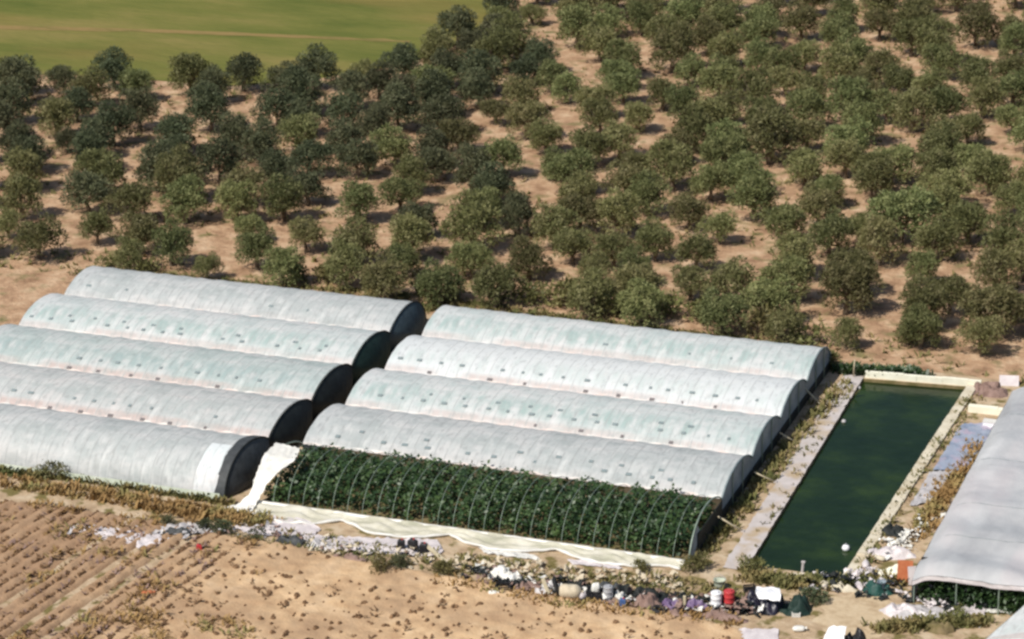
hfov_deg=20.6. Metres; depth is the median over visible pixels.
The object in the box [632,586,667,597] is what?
tarp heap
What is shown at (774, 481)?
brace pole
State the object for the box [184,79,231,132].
dark tree
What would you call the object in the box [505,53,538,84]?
dark tree
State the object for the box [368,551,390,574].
shrub
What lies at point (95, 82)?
olive tree
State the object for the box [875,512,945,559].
rubbish scraps
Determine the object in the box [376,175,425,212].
olive tree
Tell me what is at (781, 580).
weeds
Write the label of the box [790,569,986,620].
rubbish scraps
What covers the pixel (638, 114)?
olive tree
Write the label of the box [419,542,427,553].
jerrycan
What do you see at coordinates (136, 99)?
dark tree
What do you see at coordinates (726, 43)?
olive tree
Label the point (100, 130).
dark tree
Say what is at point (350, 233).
olive tree
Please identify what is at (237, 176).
olive tree
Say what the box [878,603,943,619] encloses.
plastic heap
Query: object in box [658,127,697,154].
olive tree
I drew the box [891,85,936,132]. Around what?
olive tree
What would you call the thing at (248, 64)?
dark tree
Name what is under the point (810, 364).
polytunnel
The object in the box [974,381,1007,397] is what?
junk heap
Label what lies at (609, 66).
olive tree
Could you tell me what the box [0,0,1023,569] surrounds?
ground
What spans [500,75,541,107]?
olive tree
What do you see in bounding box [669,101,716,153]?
olive tree
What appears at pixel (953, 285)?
olive tree
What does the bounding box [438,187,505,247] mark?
olive tree
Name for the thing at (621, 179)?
olive tree
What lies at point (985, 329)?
olive tree
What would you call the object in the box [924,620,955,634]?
mound
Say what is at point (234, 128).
dark tree
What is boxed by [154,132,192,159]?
dark tree
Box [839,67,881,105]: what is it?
olive tree
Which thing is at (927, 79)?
olive tree
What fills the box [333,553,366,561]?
net heap
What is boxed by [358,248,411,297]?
olive tree
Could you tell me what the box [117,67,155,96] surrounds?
olive tree
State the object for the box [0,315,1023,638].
yard
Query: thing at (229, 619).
field scrub
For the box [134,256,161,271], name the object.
shrub
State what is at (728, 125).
olive tree
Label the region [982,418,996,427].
box
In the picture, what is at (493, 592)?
sack
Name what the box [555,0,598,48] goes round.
olive tree
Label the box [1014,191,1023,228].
olive tree
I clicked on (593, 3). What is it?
olive tree
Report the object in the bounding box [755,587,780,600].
top sheet
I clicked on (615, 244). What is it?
olive tree
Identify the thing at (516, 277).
shrub
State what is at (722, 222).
olive tree
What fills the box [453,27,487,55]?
dark tree
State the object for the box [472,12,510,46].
dark tree
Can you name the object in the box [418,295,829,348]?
weeds
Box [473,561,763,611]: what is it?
rubbish scraps
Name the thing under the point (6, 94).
dark tree
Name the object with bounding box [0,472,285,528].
dry grass
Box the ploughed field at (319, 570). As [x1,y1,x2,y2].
[0,500,743,638]
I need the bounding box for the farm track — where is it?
[0,25,409,41]
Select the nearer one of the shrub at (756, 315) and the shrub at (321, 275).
the shrub at (756, 315)
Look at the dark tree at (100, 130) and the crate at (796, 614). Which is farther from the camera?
the dark tree at (100, 130)
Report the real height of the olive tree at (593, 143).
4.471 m
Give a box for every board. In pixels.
[897,560,912,583]
[908,566,915,585]
[999,375,1018,385]
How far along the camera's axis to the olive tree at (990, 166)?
245.46 m
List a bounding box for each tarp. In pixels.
[910,470,953,505]
[933,422,991,469]
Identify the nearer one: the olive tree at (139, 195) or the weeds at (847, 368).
the weeds at (847, 368)
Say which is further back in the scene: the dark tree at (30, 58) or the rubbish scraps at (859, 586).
the dark tree at (30, 58)
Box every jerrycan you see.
[196,543,201,549]
[397,538,404,548]
[407,537,417,550]
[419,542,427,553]
[619,597,625,605]
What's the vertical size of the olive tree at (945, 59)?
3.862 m
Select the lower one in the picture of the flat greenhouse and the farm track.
the flat greenhouse
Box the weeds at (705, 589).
[259,527,744,602]
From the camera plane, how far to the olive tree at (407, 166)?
249.02 m
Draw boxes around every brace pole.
[718,516,744,532]
[754,471,777,482]
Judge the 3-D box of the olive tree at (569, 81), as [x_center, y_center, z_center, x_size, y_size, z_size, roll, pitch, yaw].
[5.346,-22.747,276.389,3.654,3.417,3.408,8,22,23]
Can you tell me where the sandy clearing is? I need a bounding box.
[812,592,898,638]
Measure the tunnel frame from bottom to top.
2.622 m
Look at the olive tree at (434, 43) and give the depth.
287.89 m
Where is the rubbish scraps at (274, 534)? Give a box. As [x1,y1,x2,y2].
[76,523,408,552]
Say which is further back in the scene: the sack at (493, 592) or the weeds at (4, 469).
the weeds at (4, 469)
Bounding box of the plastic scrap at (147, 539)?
[118,528,161,547]
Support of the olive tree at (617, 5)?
on the ground at (24, 286)
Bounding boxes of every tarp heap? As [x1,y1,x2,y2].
[506,578,521,587]
[574,579,590,589]
[600,581,621,596]
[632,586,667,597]
[633,592,661,609]
[662,598,680,609]
[676,592,694,600]
[686,598,706,612]
[746,590,784,615]
[779,593,812,616]
[844,627,865,638]
[862,579,895,596]
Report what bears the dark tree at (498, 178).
on the ground at (24, 286)
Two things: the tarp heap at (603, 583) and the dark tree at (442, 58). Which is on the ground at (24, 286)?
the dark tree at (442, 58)
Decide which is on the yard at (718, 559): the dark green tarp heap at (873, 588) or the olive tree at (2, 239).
the dark green tarp heap at (873, 588)
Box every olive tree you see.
[0,171,43,220]
[0,205,21,238]
[0,218,6,248]
[2,145,43,187]
[9,212,69,260]
[35,95,80,137]
[67,65,111,102]
[71,147,128,190]
[75,207,118,245]
[99,178,154,220]
[113,235,145,269]
[114,209,161,253]
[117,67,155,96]
[150,217,194,266]
[153,142,203,194]
[157,172,208,224]
[167,51,213,95]
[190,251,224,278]
[212,178,258,223]
[218,161,266,202]
[231,213,264,238]
[233,221,277,269]
[258,171,305,221]
[260,245,305,286]
[270,110,320,149]
[287,215,325,252]
[323,237,366,288]
[329,214,380,266]
[333,179,383,222]
[349,57,371,83]
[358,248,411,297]
[367,122,413,166]
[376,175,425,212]
[384,241,420,275]
[387,210,434,259]
[391,151,431,188]
[408,63,456,90]
[413,256,466,305]
[416,26,463,65]
[438,117,481,149]
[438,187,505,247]
[443,240,494,279]
[457,185,504,228]
[470,256,517,308]
[471,25,519,71]
[477,98,512,124]
[481,134,525,170]
[485,5,519,23]
[490,12,537,60]
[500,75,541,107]
[503,99,554,139]
[505,233,554,280]
[517,3,548,25]
[525,117,564,153]
[528,201,581,245]
[532,58,568,93]
[538,144,565,180]
[540,146,598,193]
[548,227,597,265]
[550,70,582,104]
[551,0,596,21]
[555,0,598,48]
[555,192,604,231]
[556,169,598,213]
[565,266,615,321]
[568,122,610,164]
[573,83,620,113]
[574,21,616,62]
[576,250,611,279]
[579,96,619,132]
[584,0,620,12]
[590,231,637,267]
[593,2,626,36]
[594,186,641,236]
[595,58,636,85]
[599,158,642,192]
[600,37,643,71]
[601,118,640,160]
[602,63,641,104]
[608,261,668,303]
[615,0,628,8]
[615,242,653,272]
[615,277,664,328]
[618,150,654,175]
[622,100,655,132]
[623,168,672,216]
[624,0,656,34]
[624,0,666,14]
[632,216,675,261]
[641,9,678,47]
[642,136,695,192]
[645,74,676,111]
[648,19,696,72]
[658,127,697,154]
[661,0,705,32]
[662,81,699,120]
[667,190,710,230]
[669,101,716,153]
[669,263,715,299]
[672,231,719,267]
[673,51,706,86]
[683,0,707,14]
[686,14,727,52]
[687,95,740,139]
[687,158,735,202]
[691,286,753,335]
[693,210,738,244]
[696,53,739,99]
[697,129,755,170]
[699,254,758,301]
[701,0,734,20]
[702,0,746,33]
[704,117,751,153]
[705,26,744,63]
[707,51,744,88]
[714,88,743,120]
[723,150,765,198]
[724,167,778,221]
[732,66,780,108]
[736,273,800,322]
[737,8,778,45]
[738,1,782,37]
[740,94,793,139]
[742,35,776,72]
[743,104,801,164]
[749,0,786,21]
[758,253,815,299]
[760,201,808,239]
[761,43,802,80]
[764,303,806,343]
[767,64,805,97]
[770,230,816,276]
[778,0,824,40]
[782,146,825,187]
[783,87,828,123]
[785,109,826,149]
[789,38,822,70]
[794,70,829,103]
[795,180,844,228]
[796,0,832,12]
[804,173,847,204]
[808,205,854,257]
[816,256,885,314]
[817,39,859,81]
[818,9,861,47]
[822,114,875,163]
[822,136,866,178]
[824,73,876,125]
[824,247,880,292]
[826,0,859,26]
[830,317,864,349]
[831,30,875,72]
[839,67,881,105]
[839,98,885,141]
[842,211,874,243]
[850,148,896,200]
[854,212,907,265]
[859,0,899,16]
[859,47,901,88]
[861,7,896,41]
[864,182,945,245]
[867,87,906,125]
[867,142,921,183]
[878,62,916,93]
[889,15,934,56]
[891,0,933,40]
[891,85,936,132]
[895,301,942,349]
[896,272,950,321]
[898,0,937,19]
[903,250,940,286]
[910,65,952,98]
[911,213,963,258]
[913,13,960,60]
[913,165,975,199]
[914,142,958,183]
[915,120,964,167]
[919,42,963,77]
[921,111,963,149]
[923,84,971,123]
[927,0,945,8]
[927,182,961,226]
[931,272,971,314]
[940,0,981,11]
[946,199,995,245]
[950,314,1004,356]
[953,142,1005,179]
[954,0,999,48]
[954,111,986,144]
[955,51,998,92]
[955,280,1023,335]
[963,74,1008,118]
[966,148,1013,195]
[968,245,1020,293]
[979,208,1023,260]
[988,48,1023,79]
[991,179,1023,216]
[992,12,1023,43]
[992,103,1023,135]
[993,66,1023,107]
[997,20,1023,55]
[1002,238,1023,282]
[1004,0,1023,8]
[1006,116,1023,146]
[1007,161,1023,194]
[1009,292,1023,321]
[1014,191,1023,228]
[1016,306,1023,318]
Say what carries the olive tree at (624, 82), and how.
on the ground at (24, 286)
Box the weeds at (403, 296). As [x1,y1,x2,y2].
[69,264,418,300]
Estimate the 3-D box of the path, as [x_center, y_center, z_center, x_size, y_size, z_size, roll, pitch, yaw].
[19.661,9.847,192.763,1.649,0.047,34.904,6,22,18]
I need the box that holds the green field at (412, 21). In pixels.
[0,0,506,85]
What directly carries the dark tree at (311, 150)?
on the ground at (24, 286)
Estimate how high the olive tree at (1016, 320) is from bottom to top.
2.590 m
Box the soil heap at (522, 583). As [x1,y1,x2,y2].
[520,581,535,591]
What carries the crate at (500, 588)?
on the yard at (718, 559)
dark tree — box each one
[0,53,42,90]
[0,56,41,97]
[0,75,33,123]
[0,99,16,135]
[0,117,37,156]
[8,133,52,166]
[42,64,79,95]
[51,125,77,152]
[58,169,113,213]
[61,85,97,122]
[66,122,113,172]
[73,116,115,150]
[89,45,133,90]
[94,98,142,146]
[116,86,162,131]
[132,138,187,191]
[152,111,198,149]
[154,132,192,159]
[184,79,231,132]
[192,63,231,94]
[193,136,249,184]
[210,110,253,149]
[224,51,265,91]
[238,117,283,167]
[248,87,298,125]
[256,147,300,182]
[258,60,307,96]
[277,63,327,109]
[280,97,323,134]
[282,165,335,205]
[286,138,335,173]
[294,42,342,90]
[318,88,365,130]
[323,116,365,161]
[326,136,378,178]
[332,68,371,110]
[354,101,395,145]
[362,59,396,99]
[373,81,420,126]
[378,41,421,79]
[383,72,418,109]
[395,200,438,230]
[410,124,452,157]
[412,68,456,111]
[412,92,468,128]
[417,145,457,182]
[429,46,464,81]
[430,4,477,47]
[449,139,491,191]
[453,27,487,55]
[455,47,506,89]
[456,66,496,109]
[469,160,517,203]
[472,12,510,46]
[482,0,520,13]
[498,190,538,235]
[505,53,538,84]
[523,37,560,71]
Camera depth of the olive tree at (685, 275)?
222.60 m
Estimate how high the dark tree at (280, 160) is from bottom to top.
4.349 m
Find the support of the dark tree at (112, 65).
on the ground at (24, 286)
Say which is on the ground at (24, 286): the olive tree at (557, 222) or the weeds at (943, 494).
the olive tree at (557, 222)
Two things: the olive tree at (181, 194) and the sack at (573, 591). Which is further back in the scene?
the olive tree at (181, 194)
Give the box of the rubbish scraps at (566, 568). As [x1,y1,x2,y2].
[306,533,683,591]
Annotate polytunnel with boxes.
[0,324,352,420]
[0,361,312,448]
[0,403,269,498]
[19,293,390,385]
[64,266,426,351]
[303,404,752,516]
[345,368,780,475]
[385,335,807,436]
[422,305,831,400]
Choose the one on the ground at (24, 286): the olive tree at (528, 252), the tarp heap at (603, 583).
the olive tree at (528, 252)
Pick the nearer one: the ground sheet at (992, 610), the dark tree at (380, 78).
the ground sheet at (992, 610)
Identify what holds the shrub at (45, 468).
on the yard at (718, 559)
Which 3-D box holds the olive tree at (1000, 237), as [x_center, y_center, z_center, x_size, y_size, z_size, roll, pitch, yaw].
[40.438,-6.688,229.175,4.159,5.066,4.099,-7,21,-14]
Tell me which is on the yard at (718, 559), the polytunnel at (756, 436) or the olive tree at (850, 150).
the polytunnel at (756, 436)
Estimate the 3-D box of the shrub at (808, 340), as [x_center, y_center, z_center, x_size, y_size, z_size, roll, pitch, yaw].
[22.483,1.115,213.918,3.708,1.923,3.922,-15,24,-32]
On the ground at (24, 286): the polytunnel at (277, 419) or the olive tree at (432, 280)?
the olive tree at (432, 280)
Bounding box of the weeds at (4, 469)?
[0,464,235,506]
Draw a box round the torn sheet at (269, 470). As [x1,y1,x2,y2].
[224,442,299,510]
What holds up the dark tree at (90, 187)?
on the ground at (24, 286)
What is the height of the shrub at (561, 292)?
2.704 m
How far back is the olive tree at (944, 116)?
257.42 m
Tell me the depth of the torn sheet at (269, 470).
188.43 m
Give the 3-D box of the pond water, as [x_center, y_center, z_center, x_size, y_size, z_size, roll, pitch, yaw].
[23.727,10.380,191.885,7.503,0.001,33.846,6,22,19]
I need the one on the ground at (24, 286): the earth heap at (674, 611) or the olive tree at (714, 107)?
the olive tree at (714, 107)
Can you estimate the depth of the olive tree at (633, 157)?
251.64 m
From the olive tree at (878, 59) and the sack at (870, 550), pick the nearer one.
the sack at (870, 550)
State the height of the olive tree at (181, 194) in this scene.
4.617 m
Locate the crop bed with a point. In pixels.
(418, 516)
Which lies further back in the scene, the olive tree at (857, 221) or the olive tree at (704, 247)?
the olive tree at (857, 221)
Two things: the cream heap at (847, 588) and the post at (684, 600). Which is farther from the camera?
the cream heap at (847, 588)
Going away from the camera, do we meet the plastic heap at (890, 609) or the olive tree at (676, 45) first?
the plastic heap at (890, 609)
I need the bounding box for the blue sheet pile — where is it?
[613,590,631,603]
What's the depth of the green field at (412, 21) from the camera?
307.00 m
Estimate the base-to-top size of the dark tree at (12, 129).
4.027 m
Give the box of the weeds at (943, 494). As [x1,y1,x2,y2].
[905,435,983,541]
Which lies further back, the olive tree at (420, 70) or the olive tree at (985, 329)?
the olive tree at (420, 70)
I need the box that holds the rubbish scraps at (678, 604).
[464,565,756,614]
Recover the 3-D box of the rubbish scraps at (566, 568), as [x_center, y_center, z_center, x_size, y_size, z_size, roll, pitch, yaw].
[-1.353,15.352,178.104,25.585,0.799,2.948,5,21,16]
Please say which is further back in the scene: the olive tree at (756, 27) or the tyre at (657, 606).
the olive tree at (756, 27)
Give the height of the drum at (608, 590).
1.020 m
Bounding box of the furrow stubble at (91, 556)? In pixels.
[0,505,242,638]
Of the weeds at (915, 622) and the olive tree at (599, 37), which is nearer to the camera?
the weeds at (915, 622)
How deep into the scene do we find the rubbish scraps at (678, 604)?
173.06 m
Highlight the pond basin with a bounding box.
[753,379,965,557]
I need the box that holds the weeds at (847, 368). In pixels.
[830,360,933,376]
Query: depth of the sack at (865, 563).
176.98 m
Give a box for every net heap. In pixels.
[163,527,192,535]
[275,535,307,545]
[306,537,333,550]
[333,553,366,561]
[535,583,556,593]
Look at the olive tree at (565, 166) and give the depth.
247.93 m
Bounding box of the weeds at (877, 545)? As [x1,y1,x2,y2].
[854,391,986,563]
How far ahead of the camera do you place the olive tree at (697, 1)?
304.39 m
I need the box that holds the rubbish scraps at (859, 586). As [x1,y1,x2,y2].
[803,566,983,612]
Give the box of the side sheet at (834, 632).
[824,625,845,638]
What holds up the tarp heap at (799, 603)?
on the yard at (718, 559)
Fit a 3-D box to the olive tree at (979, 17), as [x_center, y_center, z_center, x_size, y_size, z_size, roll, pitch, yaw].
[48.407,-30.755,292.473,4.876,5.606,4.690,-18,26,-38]
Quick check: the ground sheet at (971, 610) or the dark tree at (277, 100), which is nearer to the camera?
the ground sheet at (971, 610)
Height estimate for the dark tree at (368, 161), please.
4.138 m
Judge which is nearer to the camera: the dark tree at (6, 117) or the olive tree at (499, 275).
the olive tree at (499, 275)
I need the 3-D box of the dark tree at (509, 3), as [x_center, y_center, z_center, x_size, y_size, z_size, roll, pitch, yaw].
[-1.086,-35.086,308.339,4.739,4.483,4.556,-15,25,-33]
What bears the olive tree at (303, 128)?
on the ground at (24, 286)
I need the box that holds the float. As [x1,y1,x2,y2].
[842,543,849,550]
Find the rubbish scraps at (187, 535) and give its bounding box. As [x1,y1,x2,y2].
[67,520,430,561]
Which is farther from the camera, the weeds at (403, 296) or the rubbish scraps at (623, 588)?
the weeds at (403, 296)
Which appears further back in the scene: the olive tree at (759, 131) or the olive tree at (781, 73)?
the olive tree at (781, 73)
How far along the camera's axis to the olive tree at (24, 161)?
251.84 m
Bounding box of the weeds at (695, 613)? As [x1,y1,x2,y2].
[432,572,743,625]
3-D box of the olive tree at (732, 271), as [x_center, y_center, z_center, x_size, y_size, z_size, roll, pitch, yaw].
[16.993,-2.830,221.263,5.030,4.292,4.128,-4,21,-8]
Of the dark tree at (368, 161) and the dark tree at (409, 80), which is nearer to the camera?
the dark tree at (368, 161)
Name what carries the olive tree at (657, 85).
on the ground at (24, 286)
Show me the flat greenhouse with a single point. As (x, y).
(978, 536)
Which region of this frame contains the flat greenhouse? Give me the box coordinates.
[911,387,1023,614]
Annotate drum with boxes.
[603,584,612,600]
[710,590,721,609]
[723,588,734,608]
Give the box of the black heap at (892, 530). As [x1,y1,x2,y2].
[881,523,904,537]
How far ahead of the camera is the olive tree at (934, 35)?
285.87 m
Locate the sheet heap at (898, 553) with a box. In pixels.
[872,545,915,559]
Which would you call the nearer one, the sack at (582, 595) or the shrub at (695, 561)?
the sack at (582, 595)
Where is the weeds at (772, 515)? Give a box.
[736,384,855,557]
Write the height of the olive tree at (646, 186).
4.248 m
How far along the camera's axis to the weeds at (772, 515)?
190.93 m
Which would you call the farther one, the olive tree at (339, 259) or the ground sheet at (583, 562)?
the olive tree at (339, 259)
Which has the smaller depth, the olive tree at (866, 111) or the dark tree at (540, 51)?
the olive tree at (866, 111)
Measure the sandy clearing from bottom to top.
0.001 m
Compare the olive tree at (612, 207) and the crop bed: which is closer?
the crop bed
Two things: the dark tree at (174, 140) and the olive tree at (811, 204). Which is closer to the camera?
the olive tree at (811, 204)
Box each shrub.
[35,459,68,479]
[94,253,122,267]
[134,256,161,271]
[159,513,176,525]
[195,517,212,529]
[208,516,234,534]
[237,526,266,539]
[286,264,310,282]
[309,262,341,283]
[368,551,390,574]
[389,550,410,569]
[407,278,435,296]
[431,559,454,575]
[434,281,466,299]
[468,271,528,304]
[514,280,552,308]
[544,276,580,308]
[566,279,616,316]
[605,288,641,318]
[630,558,649,572]
[651,288,687,318]
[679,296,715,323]
[679,550,712,572]
[736,554,769,570]
[742,302,784,338]
[783,321,832,345]
[796,585,829,606]
[828,349,844,369]
[892,326,927,346]
[942,601,969,623]
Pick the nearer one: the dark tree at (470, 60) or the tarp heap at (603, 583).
the tarp heap at (603, 583)
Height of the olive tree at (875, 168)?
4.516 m
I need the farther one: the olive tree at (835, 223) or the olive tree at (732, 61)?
the olive tree at (732, 61)
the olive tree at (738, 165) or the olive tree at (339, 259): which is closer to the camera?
the olive tree at (339, 259)
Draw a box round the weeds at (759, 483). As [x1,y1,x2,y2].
[695,377,860,559]
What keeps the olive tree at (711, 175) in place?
on the ground at (24, 286)
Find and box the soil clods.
[0,499,730,638]
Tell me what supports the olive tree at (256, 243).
on the ground at (24, 286)
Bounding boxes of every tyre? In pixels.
[552,578,558,594]
[652,604,666,613]
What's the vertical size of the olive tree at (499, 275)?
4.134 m
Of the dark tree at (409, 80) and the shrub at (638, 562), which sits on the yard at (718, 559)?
the shrub at (638, 562)
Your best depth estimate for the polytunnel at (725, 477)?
190.15 m
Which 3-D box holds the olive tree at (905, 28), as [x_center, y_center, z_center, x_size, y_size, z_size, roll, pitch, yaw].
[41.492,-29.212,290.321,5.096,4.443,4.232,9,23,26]
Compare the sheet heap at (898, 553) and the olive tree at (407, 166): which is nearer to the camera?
the sheet heap at (898, 553)
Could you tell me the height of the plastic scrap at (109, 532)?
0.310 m
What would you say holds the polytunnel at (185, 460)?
on the yard at (718, 559)
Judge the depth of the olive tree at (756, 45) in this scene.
284.63 m
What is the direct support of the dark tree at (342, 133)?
on the ground at (24, 286)
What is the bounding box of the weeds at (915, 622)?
[860,610,998,633]
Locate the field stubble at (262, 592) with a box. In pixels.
[1,504,662,638]
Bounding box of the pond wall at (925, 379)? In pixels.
[865,370,981,385]
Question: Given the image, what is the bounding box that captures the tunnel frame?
[259,441,721,562]
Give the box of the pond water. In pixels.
[755,382,963,575]
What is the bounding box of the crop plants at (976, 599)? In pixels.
[916,576,1023,614]
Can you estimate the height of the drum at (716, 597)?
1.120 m
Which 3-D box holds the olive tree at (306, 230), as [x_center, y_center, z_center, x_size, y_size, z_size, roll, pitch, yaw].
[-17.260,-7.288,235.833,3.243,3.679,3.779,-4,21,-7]
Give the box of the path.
[723,374,863,568]
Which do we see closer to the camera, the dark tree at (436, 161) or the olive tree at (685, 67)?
the dark tree at (436, 161)
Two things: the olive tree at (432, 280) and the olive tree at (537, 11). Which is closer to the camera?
the olive tree at (432, 280)
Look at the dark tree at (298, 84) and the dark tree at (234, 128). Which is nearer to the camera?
the dark tree at (234, 128)
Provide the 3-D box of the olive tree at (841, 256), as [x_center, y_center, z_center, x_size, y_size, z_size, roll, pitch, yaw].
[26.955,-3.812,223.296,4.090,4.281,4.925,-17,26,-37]
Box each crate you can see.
[496,582,510,589]
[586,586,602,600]
[743,584,755,593]
[792,613,800,616]
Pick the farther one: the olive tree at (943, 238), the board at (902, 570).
the olive tree at (943, 238)
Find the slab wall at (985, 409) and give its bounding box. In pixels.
[968,404,1002,415]
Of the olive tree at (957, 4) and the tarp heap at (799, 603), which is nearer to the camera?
the tarp heap at (799, 603)
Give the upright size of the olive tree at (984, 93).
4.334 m
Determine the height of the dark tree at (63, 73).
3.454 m
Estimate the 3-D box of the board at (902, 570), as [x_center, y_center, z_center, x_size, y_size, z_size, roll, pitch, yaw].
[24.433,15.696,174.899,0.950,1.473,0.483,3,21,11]
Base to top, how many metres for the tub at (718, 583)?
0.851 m
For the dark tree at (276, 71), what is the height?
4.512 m
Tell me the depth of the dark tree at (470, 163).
249.47 m
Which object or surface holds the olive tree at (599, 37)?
on the ground at (24, 286)
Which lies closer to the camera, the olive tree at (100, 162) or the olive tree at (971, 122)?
the olive tree at (100, 162)
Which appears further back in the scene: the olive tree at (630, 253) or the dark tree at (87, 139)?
the dark tree at (87, 139)
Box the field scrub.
[0,498,262,638]
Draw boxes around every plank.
[427,545,445,559]
[541,578,549,594]
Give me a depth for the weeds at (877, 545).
190.83 m
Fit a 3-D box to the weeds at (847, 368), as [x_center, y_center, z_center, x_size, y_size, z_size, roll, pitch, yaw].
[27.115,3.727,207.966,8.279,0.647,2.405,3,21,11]
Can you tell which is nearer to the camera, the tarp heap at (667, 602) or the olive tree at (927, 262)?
the tarp heap at (667, 602)
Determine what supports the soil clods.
on the ploughed field at (319, 570)
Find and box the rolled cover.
[246,500,685,569]
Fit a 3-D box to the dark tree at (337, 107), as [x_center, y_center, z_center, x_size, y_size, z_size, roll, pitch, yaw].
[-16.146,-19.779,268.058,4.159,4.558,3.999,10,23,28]
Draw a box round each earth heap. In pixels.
[667,608,689,616]
[702,610,748,622]
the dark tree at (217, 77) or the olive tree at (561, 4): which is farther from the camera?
the olive tree at (561, 4)
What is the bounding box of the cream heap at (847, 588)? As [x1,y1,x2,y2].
[820,580,856,592]
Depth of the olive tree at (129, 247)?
231.30 m
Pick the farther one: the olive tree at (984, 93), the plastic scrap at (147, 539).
the olive tree at (984, 93)
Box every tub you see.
[713,575,725,588]
[877,578,886,588]
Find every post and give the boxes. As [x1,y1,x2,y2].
[683,595,685,607]
[801,561,805,572]
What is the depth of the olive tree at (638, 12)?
299.89 m
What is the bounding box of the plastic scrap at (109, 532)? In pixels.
[73,524,117,539]
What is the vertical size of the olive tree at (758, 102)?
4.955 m
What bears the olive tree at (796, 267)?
on the ground at (24, 286)
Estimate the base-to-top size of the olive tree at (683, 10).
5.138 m
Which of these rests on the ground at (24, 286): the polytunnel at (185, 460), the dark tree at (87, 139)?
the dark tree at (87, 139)
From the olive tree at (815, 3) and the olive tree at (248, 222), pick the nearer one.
the olive tree at (248, 222)
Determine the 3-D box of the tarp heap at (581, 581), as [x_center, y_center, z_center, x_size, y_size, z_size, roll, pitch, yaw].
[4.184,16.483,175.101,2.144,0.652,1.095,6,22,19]
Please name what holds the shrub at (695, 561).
on the yard at (718, 559)
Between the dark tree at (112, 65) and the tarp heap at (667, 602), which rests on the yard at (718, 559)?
the tarp heap at (667, 602)
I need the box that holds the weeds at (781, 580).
[732,564,908,594]
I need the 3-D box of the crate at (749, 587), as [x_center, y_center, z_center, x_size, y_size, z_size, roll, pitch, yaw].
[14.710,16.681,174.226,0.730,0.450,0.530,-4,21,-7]
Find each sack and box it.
[141,590,154,593]
[488,590,498,593]
[559,584,583,598]
[579,591,587,598]
[591,582,601,594]
[792,625,806,631]
[856,552,868,557]
[862,559,869,568]
[867,548,876,553]
[874,554,884,561]
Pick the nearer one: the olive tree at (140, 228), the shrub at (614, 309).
the shrub at (614, 309)
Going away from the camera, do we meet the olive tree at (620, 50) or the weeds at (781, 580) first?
the weeds at (781, 580)
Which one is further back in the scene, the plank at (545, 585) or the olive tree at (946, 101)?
the olive tree at (946, 101)
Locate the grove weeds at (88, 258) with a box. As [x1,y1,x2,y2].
[0,0,1023,382]
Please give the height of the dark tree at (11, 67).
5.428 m
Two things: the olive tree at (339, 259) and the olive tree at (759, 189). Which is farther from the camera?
the olive tree at (759, 189)
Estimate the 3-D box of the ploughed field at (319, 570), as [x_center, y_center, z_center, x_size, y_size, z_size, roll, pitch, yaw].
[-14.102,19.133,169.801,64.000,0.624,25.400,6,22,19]
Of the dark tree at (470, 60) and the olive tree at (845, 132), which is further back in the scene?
the dark tree at (470, 60)
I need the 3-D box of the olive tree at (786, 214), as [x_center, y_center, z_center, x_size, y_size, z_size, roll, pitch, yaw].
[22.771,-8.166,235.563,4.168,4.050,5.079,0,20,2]
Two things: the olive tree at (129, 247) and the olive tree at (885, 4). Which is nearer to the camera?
the olive tree at (129, 247)
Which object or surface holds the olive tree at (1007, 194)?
on the ground at (24, 286)
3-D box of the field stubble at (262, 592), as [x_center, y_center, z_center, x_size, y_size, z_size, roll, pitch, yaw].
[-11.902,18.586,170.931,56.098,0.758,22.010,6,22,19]
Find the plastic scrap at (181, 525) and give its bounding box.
[164,522,205,533]
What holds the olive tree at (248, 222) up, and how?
on the ground at (24, 286)
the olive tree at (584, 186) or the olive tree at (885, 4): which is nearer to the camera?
the olive tree at (584, 186)
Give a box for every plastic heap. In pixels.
[488,565,522,582]
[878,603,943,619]
[882,603,918,617]
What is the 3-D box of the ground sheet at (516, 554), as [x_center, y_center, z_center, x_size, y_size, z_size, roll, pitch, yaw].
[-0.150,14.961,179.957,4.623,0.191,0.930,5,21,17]
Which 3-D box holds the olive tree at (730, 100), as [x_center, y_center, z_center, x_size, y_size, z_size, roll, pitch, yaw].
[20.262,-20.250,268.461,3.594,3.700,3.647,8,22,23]
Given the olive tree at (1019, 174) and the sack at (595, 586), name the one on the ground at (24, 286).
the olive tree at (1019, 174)
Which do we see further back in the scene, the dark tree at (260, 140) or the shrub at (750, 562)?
the dark tree at (260, 140)
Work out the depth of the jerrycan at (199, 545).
181.23 m
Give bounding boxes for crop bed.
[265,465,706,559]
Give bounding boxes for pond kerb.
[843,384,974,578]
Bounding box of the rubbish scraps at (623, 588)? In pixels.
[461,564,766,617]
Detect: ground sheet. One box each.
[234,514,320,538]
[301,534,442,555]
[479,547,538,559]
[567,559,623,568]
[738,628,778,638]
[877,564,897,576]
[946,606,985,627]
[985,604,1012,613]
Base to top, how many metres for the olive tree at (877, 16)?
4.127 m
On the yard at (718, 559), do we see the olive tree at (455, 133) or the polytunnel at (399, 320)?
the polytunnel at (399, 320)

